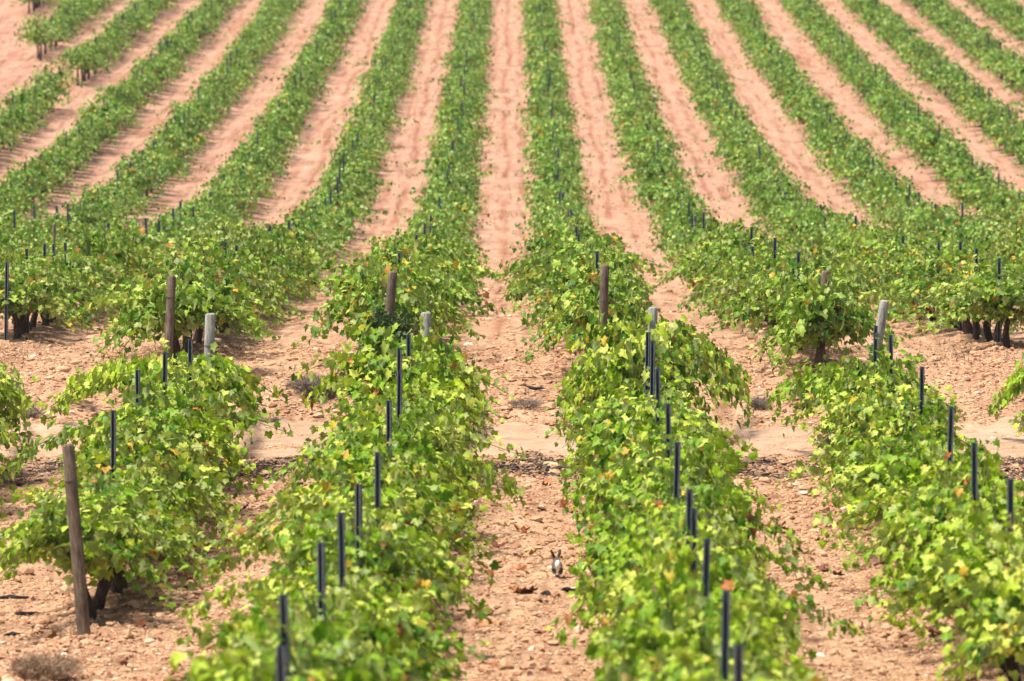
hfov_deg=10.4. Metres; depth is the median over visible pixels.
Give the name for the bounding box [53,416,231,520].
grapevine
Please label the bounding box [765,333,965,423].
grapevine
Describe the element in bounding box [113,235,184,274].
grapevine
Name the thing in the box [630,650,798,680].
grapevine
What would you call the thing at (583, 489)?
grapevine
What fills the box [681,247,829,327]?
grapevine
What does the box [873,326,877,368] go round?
steel post
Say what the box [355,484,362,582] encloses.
steel post
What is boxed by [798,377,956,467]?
grapevine
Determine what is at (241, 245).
grapevine
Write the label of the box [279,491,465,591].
grapevine
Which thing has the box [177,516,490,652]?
grapevine
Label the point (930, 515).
grapevine
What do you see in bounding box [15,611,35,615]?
charred stick
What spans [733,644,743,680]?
steel post
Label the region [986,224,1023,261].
grapevine
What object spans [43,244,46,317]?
steel post
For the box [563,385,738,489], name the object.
grapevine
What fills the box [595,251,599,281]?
steel post
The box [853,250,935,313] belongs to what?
grapevine
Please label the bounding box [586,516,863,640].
grapevine
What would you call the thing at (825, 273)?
wooden post
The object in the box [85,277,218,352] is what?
grapevine
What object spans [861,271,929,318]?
grapevine
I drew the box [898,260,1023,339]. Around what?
grapevine
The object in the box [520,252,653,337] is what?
grapevine
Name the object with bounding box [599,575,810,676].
grapevine
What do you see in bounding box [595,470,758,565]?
grapevine
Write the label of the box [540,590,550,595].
stone
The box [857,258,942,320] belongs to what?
grapevine
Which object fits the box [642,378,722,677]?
trellis wire
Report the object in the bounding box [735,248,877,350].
grapevine
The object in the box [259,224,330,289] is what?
grapevine
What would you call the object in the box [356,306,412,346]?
bramble bush
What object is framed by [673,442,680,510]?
steel post
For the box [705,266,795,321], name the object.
grapevine
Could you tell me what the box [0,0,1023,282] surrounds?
distant grapevines
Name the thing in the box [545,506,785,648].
grapevine
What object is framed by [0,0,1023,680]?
ground
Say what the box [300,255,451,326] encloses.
grapevine
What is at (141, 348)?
dry grass
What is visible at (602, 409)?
grapevine
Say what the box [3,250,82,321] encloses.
grapevine
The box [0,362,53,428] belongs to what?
grapevine
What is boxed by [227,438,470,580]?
grapevine
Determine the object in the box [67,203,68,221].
steel post
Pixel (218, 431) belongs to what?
grapevine
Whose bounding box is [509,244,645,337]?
grapevine
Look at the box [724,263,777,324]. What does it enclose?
grapevine
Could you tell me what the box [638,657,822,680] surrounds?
grapevine
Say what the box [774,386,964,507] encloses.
grapevine
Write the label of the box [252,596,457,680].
grapevine
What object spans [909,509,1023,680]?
grapevine
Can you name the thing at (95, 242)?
grapevine
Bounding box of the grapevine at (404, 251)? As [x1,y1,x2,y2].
[336,240,486,318]
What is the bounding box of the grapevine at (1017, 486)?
[877,462,1023,587]
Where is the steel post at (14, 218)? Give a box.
[13,210,15,233]
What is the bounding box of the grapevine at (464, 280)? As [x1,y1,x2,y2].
[382,254,477,329]
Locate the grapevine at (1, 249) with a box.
[0,246,4,263]
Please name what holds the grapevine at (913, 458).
on the ground at (500, 234)
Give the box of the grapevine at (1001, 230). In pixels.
[984,218,1023,271]
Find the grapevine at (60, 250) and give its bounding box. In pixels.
[3,240,106,288]
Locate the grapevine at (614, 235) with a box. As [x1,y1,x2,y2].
[502,229,649,293]
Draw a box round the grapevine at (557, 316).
[535,257,649,335]
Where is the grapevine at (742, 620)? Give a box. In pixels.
[631,580,769,678]
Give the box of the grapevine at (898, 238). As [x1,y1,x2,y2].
[860,231,926,304]
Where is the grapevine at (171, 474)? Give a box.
[36,423,241,556]
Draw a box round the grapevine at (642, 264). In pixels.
[528,239,660,314]
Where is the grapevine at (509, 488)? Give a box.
[285,393,526,531]
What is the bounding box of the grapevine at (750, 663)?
[565,646,825,680]
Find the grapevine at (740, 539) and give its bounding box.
[574,496,831,612]
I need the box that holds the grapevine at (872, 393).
[820,377,992,458]
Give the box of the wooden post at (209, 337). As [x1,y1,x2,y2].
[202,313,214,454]
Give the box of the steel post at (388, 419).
[386,400,391,456]
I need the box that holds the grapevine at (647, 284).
[521,270,649,323]
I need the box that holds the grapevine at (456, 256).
[362,219,497,289]
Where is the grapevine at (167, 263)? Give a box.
[96,238,247,344]
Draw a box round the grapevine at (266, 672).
[216,633,407,680]
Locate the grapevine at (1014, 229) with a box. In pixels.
[979,213,1023,265]
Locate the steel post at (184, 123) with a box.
[183,112,184,156]
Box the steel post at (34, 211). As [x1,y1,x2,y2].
[33,206,35,230]
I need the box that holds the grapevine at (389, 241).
[384,236,453,271]
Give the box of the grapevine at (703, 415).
[566,399,711,473]
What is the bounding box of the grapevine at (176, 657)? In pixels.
[166,603,389,680]
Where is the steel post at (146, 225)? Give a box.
[145,218,147,235]
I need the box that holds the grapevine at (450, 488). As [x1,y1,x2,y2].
[265,457,498,559]
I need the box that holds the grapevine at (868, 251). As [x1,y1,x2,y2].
[837,235,933,299]
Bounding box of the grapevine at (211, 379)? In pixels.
[108,352,253,441]
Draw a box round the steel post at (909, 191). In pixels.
[908,184,910,199]
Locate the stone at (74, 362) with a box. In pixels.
[72,360,81,364]
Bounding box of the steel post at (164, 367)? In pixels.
[162,352,167,395]
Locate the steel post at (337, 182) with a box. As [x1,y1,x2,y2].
[336,177,338,193]
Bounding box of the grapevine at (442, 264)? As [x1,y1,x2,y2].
[309,252,485,340]
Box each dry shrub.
[0,643,92,680]
[24,404,44,417]
[52,619,91,636]
[259,415,286,421]
[283,371,344,398]
[506,396,543,407]
[747,392,772,409]
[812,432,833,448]
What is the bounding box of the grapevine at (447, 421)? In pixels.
[267,404,525,523]
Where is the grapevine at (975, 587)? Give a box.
[935,527,1023,676]
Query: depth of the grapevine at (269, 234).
106.27 m
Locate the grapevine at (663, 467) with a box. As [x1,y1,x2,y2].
[593,456,730,539]
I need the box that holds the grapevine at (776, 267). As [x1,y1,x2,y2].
[731,250,814,330]
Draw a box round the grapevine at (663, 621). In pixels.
[584,565,825,680]
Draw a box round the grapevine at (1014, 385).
[986,353,1023,422]
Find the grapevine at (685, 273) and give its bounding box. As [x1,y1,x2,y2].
[654,229,798,288]
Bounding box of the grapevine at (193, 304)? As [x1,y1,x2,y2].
[89,267,279,367]
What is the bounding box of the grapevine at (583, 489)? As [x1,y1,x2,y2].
[562,432,762,533]
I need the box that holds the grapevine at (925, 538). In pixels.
[842,484,1023,618]
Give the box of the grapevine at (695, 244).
[684,222,765,261]
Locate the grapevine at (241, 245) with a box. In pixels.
[220,233,290,296]
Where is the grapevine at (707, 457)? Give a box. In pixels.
[567,427,760,545]
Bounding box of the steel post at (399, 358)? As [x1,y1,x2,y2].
[396,347,401,401]
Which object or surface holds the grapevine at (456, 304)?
on the ground at (500, 234)
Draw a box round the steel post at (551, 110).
[551,102,552,118]
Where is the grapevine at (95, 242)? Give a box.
[51,216,134,306]
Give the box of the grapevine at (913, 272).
[892,245,1023,327]
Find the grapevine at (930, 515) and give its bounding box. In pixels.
[830,476,1023,613]
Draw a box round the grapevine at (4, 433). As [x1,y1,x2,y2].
[0,421,31,493]
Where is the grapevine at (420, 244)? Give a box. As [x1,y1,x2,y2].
[348,238,444,318]
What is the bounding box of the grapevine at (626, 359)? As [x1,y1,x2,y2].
[545,299,722,450]
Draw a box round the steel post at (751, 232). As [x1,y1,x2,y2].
[750,227,752,249]
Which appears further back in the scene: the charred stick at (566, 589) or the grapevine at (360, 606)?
the charred stick at (566, 589)
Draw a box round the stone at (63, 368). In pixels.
[56,366,69,371]
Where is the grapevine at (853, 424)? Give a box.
[808,393,960,475]
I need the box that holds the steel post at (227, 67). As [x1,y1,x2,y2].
[226,58,227,76]
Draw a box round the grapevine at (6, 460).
[0,415,20,479]
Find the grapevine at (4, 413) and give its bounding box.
[0,363,39,463]
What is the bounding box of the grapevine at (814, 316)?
[768,261,872,375]
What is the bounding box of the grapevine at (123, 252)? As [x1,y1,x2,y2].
[67,233,167,278]
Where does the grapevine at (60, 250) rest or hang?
on the ground at (500, 234)
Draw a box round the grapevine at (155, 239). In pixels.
[67,224,167,290]
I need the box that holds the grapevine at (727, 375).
[556,313,753,443]
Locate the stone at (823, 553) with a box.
[819,551,827,556]
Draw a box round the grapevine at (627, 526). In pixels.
[565,494,763,638]
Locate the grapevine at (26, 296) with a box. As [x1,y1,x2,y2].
[0,267,89,338]
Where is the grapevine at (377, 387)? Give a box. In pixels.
[321,356,497,437]
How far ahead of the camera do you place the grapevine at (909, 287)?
91.98 m
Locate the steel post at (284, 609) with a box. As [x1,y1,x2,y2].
[279,594,289,676]
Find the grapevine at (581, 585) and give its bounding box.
[575,531,764,628]
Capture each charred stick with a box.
[0,594,29,598]
[3,631,20,635]
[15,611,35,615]
[526,386,544,389]
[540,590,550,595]
[561,587,575,591]
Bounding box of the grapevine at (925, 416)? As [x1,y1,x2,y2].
[807,392,945,503]
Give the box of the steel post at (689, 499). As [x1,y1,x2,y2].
[686,489,693,546]
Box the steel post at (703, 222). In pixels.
[702,212,704,229]
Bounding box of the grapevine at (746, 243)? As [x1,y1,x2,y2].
[691,228,793,304]
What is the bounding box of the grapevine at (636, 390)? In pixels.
[556,350,722,436]
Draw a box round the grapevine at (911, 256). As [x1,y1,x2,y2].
[873,244,970,320]
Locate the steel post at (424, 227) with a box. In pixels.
[423,223,425,236]
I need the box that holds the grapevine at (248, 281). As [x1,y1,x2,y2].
[121,258,280,344]
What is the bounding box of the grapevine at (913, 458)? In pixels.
[840,429,999,524]
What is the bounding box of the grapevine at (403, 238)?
[395,233,455,262]
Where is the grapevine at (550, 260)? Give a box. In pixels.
[512,247,628,329]
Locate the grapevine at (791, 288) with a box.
[706,261,897,350]
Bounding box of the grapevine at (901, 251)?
[853,239,932,301]
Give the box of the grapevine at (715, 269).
[698,248,772,278]
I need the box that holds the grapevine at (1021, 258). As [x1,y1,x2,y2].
[1009,246,1023,263]
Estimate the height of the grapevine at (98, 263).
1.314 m
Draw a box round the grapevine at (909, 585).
[853,537,1023,672]
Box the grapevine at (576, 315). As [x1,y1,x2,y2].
[519,287,643,363]
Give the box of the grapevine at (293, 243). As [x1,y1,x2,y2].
[267,231,316,301]
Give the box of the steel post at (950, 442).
[947,406,953,476]
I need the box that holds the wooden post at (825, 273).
[816,270,829,363]
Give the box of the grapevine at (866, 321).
[746,289,914,364]
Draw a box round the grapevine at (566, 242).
[512,234,592,290]
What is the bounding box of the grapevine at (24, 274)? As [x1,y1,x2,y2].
[0,252,100,333]
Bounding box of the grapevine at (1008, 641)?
[935,545,1023,680]
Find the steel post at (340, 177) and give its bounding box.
[339,166,340,190]
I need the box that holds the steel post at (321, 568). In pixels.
[317,542,325,622]
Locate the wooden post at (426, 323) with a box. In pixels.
[420,312,430,347]
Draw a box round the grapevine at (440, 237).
[420,229,461,252]
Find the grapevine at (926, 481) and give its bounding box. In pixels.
[845,439,992,558]
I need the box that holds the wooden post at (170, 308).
[164,275,175,362]
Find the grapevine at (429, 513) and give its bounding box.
[204,481,499,586]
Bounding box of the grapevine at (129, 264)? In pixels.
[109,231,153,280]
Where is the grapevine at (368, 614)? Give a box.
[236,588,446,680]
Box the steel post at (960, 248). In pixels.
[959,242,961,330]
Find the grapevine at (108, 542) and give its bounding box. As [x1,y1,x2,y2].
[0,498,186,618]
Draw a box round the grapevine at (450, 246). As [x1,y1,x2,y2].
[395,228,497,280]
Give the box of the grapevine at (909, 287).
[858,261,1023,329]
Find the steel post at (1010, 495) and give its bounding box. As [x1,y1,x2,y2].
[1006,479,1013,677]
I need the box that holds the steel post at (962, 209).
[961,204,963,217]
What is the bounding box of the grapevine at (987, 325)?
[908,251,1023,341]
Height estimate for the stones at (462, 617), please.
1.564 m
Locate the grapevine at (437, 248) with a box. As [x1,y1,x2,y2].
[412,235,460,302]
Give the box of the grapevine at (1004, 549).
[940,530,1023,678]
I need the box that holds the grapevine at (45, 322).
[11,251,110,325]
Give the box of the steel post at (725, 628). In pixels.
[720,590,730,680]
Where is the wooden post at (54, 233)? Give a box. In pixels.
[53,223,55,243]
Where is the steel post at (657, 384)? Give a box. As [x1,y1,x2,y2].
[655,368,660,424]
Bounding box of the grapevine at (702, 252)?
[682,222,761,292]
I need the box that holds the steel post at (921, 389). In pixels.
[919,366,924,415]
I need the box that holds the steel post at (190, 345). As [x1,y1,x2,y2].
[188,339,192,380]
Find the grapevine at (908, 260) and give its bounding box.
[897,243,997,310]
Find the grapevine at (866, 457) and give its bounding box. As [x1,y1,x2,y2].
[829,413,1018,520]
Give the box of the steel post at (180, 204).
[179,201,181,223]
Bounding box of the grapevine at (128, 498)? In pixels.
[0,456,215,610]
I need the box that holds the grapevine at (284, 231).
[263,226,312,284]
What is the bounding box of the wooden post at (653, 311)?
[648,306,657,333]
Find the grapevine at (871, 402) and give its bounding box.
[810,382,992,488]
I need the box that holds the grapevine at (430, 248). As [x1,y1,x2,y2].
[396,245,452,266]
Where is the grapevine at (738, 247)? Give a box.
[683,237,761,311]
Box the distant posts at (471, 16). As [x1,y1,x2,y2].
[37,0,1017,72]
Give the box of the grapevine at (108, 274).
[82,253,121,306]
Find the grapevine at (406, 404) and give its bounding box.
[301,396,486,498]
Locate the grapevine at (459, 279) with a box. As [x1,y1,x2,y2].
[389,261,471,312]
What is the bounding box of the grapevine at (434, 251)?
[345,242,469,315]
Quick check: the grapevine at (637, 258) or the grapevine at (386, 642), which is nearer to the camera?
the grapevine at (386, 642)
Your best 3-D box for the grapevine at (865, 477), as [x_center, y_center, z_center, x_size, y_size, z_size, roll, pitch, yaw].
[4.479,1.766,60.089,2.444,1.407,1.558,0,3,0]
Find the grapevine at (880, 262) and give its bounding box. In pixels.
[862,242,950,313]
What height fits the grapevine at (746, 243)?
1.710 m
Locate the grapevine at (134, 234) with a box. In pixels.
[112,230,179,278]
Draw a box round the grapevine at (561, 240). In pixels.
[513,235,566,274]
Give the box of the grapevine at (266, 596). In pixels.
[175,566,498,679]
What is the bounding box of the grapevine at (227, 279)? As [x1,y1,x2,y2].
[67,254,276,352]
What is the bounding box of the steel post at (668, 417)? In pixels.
[665,404,671,463]
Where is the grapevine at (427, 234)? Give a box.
[402,227,467,267]
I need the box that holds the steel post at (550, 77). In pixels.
[549,69,550,86]
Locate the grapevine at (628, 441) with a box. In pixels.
[582,432,780,527]
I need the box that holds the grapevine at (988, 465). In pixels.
[875,443,1023,610]
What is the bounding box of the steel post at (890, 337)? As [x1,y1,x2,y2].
[888,335,892,376]
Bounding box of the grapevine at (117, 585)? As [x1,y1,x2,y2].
[0,487,219,593]
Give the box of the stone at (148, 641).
[144,639,154,643]
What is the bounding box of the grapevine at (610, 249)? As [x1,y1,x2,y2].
[529,237,654,294]
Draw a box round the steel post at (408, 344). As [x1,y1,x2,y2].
[406,334,410,372]
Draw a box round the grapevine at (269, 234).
[235,220,307,291]
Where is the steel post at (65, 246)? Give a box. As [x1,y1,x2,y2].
[64,243,66,260]
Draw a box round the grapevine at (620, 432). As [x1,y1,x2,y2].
[558,400,752,531]
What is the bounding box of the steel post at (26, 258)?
[25,249,29,330]
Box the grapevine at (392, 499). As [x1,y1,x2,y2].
[178,452,472,605]
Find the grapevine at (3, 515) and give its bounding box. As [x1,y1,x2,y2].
[0,497,7,521]
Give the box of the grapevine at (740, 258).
[696,249,802,321]
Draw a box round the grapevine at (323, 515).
[274,502,460,630]
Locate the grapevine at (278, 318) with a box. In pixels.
[127,258,291,325]
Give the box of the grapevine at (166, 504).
[6,465,195,587]
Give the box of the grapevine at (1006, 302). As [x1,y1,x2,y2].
[936,269,1023,347]
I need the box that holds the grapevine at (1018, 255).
[1001,251,1023,271]
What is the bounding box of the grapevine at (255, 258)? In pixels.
[230,253,294,322]
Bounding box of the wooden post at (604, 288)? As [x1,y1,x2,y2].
[599,264,608,330]
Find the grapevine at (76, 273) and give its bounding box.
[29,258,109,326]
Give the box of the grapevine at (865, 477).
[814,437,1023,548]
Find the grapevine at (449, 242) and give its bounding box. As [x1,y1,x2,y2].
[346,234,484,287]
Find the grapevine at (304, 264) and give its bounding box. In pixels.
[269,249,312,297]
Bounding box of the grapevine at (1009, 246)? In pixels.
[981,231,1023,263]
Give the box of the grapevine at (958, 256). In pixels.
[887,241,1023,333]
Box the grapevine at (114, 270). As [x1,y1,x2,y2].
[39,250,137,308]
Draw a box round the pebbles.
[0,340,1023,680]
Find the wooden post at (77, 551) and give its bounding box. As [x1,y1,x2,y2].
[62,443,90,634]
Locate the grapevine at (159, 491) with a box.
[77,471,213,571]
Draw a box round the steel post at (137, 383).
[135,370,140,416]
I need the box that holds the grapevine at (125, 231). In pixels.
[108,217,170,280]
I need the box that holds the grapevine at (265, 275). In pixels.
[220,240,294,327]
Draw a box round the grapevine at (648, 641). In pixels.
[572,608,802,680]
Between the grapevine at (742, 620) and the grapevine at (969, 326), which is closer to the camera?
the grapevine at (742, 620)
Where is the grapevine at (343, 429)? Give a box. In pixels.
[313,411,483,518]
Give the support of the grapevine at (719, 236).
on the ground at (500, 234)
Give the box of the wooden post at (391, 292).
[385,271,396,326]
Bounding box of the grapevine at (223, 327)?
[218,303,258,332]
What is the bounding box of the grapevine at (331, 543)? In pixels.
[230,495,457,631]
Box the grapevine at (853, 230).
[822,219,912,291]
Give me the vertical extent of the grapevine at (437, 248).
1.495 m
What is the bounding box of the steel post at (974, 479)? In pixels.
[971,442,977,507]
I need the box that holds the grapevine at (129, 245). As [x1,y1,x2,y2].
[61,227,163,287]
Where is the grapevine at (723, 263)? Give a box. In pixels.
[671,248,796,310]
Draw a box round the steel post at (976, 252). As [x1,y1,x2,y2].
[973,248,977,332]
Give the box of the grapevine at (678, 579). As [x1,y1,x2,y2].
[584,536,816,661]
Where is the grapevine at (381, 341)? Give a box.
[289,307,514,447]
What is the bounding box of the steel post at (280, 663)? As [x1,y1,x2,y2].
[276,646,285,680]
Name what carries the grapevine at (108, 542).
on the ground at (500, 234)
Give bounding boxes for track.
[0,417,1023,458]
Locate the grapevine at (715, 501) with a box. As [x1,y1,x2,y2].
[572,471,810,592]
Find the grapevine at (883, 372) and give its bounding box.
[781,347,924,438]
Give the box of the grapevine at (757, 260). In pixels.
[714,247,821,324]
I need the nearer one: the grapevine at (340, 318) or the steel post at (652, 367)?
the steel post at (652, 367)
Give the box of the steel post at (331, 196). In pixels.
[330,189,331,204]
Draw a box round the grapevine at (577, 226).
[562,217,596,235]
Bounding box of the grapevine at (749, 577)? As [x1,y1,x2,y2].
[593,551,801,678]
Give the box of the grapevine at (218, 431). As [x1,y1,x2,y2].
[60,399,263,499]
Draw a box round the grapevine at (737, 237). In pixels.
[697,223,766,300]
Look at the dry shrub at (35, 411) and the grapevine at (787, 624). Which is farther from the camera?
the dry shrub at (35, 411)
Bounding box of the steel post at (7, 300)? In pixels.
[4,262,8,339]
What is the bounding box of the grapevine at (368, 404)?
[343,391,475,490]
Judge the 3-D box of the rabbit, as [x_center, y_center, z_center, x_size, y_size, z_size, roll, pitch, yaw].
[0.467,2.330,58.599,0.126,0.278,0.364,0,3,-2]
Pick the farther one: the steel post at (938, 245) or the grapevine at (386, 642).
the steel post at (938, 245)
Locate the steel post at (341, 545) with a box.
[337,512,345,588]
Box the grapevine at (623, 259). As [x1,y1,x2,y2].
[532,241,656,291]
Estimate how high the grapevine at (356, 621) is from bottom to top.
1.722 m
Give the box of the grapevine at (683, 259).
[664,244,695,274]
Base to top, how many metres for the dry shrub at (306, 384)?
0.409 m
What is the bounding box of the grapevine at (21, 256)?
[3,243,88,329]
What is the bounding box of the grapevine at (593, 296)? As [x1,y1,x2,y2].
[541,267,641,351]
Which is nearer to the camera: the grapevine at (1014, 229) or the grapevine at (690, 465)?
the grapevine at (690, 465)
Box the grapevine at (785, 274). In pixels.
[768,263,865,345]
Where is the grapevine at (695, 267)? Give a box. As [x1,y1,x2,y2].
[686,246,738,300]
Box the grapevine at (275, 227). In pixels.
[262,217,326,278]
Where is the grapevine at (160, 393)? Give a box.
[59,381,239,492]
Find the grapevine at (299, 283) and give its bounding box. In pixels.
[220,230,324,300]
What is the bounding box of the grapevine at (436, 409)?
[303,382,490,499]
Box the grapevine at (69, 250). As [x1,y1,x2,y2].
[67,249,115,312]
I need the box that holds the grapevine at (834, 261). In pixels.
[820,232,915,299]
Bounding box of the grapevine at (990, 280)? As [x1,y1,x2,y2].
[915,267,1023,342]
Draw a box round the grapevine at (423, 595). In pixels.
[240,566,464,674]
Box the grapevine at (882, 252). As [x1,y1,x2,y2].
[838,241,931,303]
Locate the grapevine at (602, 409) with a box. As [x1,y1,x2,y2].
[560,395,691,468]
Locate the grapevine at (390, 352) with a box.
[346,342,485,434]
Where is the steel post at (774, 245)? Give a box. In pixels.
[773,238,776,265]
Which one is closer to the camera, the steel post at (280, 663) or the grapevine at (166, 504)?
the steel post at (280, 663)
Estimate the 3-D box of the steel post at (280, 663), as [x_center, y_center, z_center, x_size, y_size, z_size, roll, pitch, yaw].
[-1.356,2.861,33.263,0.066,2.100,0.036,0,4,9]
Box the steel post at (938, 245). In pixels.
[936,242,940,318]
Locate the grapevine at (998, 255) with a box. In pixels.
[983,243,1016,265]
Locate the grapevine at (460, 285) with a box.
[419,250,479,323]
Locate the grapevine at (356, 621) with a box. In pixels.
[189,575,411,680]
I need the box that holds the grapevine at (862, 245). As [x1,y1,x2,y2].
[833,225,898,293]
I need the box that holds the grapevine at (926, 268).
[892,254,952,324]
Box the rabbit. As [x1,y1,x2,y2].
[550,549,562,576]
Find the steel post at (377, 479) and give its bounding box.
[375,452,380,530]
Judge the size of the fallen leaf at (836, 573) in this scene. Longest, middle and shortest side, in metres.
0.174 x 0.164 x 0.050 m
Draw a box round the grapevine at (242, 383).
[44,338,288,442]
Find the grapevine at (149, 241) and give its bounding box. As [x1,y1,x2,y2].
[110,236,159,291]
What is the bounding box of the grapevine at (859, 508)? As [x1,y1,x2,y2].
[812,472,996,539]
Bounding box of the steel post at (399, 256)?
[397,253,401,320]
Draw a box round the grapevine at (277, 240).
[238,221,326,303]
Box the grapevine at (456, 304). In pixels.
[345,260,462,320]
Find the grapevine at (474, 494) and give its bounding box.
[262,418,512,533]
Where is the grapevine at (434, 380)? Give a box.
[301,336,504,459]
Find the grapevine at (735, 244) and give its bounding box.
[687,225,834,312]
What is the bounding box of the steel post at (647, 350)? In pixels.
[645,332,650,393]
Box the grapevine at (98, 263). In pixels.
[46,252,130,319]
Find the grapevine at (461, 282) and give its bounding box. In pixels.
[402,266,474,336]
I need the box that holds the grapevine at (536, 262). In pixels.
[490,240,621,324]
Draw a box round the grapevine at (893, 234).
[841,226,898,278]
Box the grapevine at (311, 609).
[225,579,412,680]
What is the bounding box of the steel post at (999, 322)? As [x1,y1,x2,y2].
[997,258,1001,342]
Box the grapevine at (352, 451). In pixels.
[302,429,453,551]
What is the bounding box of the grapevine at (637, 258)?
[503,228,667,285]
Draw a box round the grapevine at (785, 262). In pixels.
[741,260,854,326]
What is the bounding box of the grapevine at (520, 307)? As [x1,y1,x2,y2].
[506,252,666,314]
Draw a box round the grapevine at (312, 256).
[263,231,321,290]
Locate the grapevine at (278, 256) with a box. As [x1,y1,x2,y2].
[236,251,305,319]
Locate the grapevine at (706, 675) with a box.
[700,668,721,680]
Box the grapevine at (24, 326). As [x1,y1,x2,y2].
[3,254,95,333]
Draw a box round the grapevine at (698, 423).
[556,390,739,483]
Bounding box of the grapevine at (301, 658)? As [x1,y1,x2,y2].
[190,608,367,680]
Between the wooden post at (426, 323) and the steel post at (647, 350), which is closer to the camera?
the steel post at (647, 350)
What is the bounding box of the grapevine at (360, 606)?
[182,566,467,680]
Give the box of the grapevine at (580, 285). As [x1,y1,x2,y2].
[523,262,657,330]
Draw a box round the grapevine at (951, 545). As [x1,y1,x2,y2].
[875,489,1023,658]
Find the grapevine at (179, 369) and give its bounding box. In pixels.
[107,358,253,457]
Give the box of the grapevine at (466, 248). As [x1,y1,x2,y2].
[393,234,491,279]
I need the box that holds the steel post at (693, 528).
[690,508,696,569]
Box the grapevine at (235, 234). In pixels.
[184,217,293,294]
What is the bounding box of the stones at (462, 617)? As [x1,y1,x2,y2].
[0,343,1023,680]
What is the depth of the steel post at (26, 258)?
91.28 m
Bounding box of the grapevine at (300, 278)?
[274,263,319,308]
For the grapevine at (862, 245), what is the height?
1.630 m
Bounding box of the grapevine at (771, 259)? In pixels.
[726,250,796,320]
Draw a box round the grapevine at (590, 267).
[531,248,646,326]
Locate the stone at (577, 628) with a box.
[574,625,584,631]
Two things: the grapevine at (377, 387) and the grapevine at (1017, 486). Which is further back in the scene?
the grapevine at (377, 387)
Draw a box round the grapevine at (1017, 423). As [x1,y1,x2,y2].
[1013,412,1023,435]
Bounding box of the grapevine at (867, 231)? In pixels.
[833,227,890,265]
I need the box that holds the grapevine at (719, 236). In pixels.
[674,215,744,288]
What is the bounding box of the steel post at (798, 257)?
[796,252,800,278]
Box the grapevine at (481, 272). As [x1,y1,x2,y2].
[359,238,517,304]
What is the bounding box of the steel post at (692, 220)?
[691,214,693,227]
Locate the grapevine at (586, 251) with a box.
[527,239,605,306]
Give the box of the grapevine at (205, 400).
[3,380,292,501]
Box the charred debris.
[0,451,1023,487]
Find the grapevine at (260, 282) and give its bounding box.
[164,237,274,328]
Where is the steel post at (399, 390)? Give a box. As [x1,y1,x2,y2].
[396,371,402,428]
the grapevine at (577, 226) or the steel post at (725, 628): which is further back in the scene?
the grapevine at (577, 226)
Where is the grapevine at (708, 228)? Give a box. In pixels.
[679,212,738,272]
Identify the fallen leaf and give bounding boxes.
[47,630,60,637]
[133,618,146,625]
[158,554,164,561]
[475,620,489,625]
[488,618,503,625]
[491,540,505,546]
[509,563,526,571]
[509,586,525,591]
[514,524,530,530]
[520,585,537,591]
[521,548,536,553]
[534,630,550,633]
[543,477,551,482]
[815,564,829,570]
[832,570,845,574]
[925,625,941,634]
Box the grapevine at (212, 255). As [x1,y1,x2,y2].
[181,233,281,333]
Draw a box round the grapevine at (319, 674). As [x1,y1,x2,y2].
[215,660,363,680]
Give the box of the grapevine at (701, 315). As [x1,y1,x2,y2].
[693,265,769,324]
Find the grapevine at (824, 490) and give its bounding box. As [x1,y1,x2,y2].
[812,444,963,508]
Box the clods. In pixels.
[0,239,1023,374]
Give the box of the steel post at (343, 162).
[342,153,344,172]
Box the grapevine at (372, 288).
[334,255,440,343]
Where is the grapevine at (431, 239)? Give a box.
[403,235,446,265]
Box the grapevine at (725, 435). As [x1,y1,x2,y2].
[559,395,758,507]
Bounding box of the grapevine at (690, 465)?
[596,434,726,540]
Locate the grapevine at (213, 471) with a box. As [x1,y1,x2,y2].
[64,454,242,535]
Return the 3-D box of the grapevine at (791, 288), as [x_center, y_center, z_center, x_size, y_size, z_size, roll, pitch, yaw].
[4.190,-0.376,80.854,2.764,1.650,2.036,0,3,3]
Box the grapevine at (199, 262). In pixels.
[163,256,273,341]
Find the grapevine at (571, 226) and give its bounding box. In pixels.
[503,211,626,269]
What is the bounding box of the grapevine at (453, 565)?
[255,512,476,635]
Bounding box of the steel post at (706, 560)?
[702,538,710,617]
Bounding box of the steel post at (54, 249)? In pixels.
[52,244,56,319]
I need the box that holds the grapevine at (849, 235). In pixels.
[833,225,876,291]
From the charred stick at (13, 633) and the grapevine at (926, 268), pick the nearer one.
the charred stick at (13, 633)
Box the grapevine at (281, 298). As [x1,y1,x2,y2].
[195,239,284,325]
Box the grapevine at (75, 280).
[40,251,108,322]
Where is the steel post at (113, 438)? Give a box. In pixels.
[110,410,115,480]
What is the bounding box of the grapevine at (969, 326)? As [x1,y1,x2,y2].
[914,261,1019,333]
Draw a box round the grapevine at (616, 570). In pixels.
[575,526,794,633]
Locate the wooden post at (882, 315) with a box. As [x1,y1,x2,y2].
[871,300,888,357]
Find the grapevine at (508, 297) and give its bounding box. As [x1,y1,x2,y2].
[495,241,641,308]
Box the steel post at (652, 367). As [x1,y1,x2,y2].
[650,341,655,398]
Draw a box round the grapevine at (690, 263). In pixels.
[662,230,764,281]
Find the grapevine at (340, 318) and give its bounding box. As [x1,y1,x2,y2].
[310,259,475,341]
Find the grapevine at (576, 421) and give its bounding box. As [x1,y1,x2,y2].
[544,388,718,456]
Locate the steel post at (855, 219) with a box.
[854,216,856,232]
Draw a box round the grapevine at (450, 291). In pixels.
[292,237,505,347]
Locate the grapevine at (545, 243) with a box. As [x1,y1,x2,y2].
[507,218,666,291]

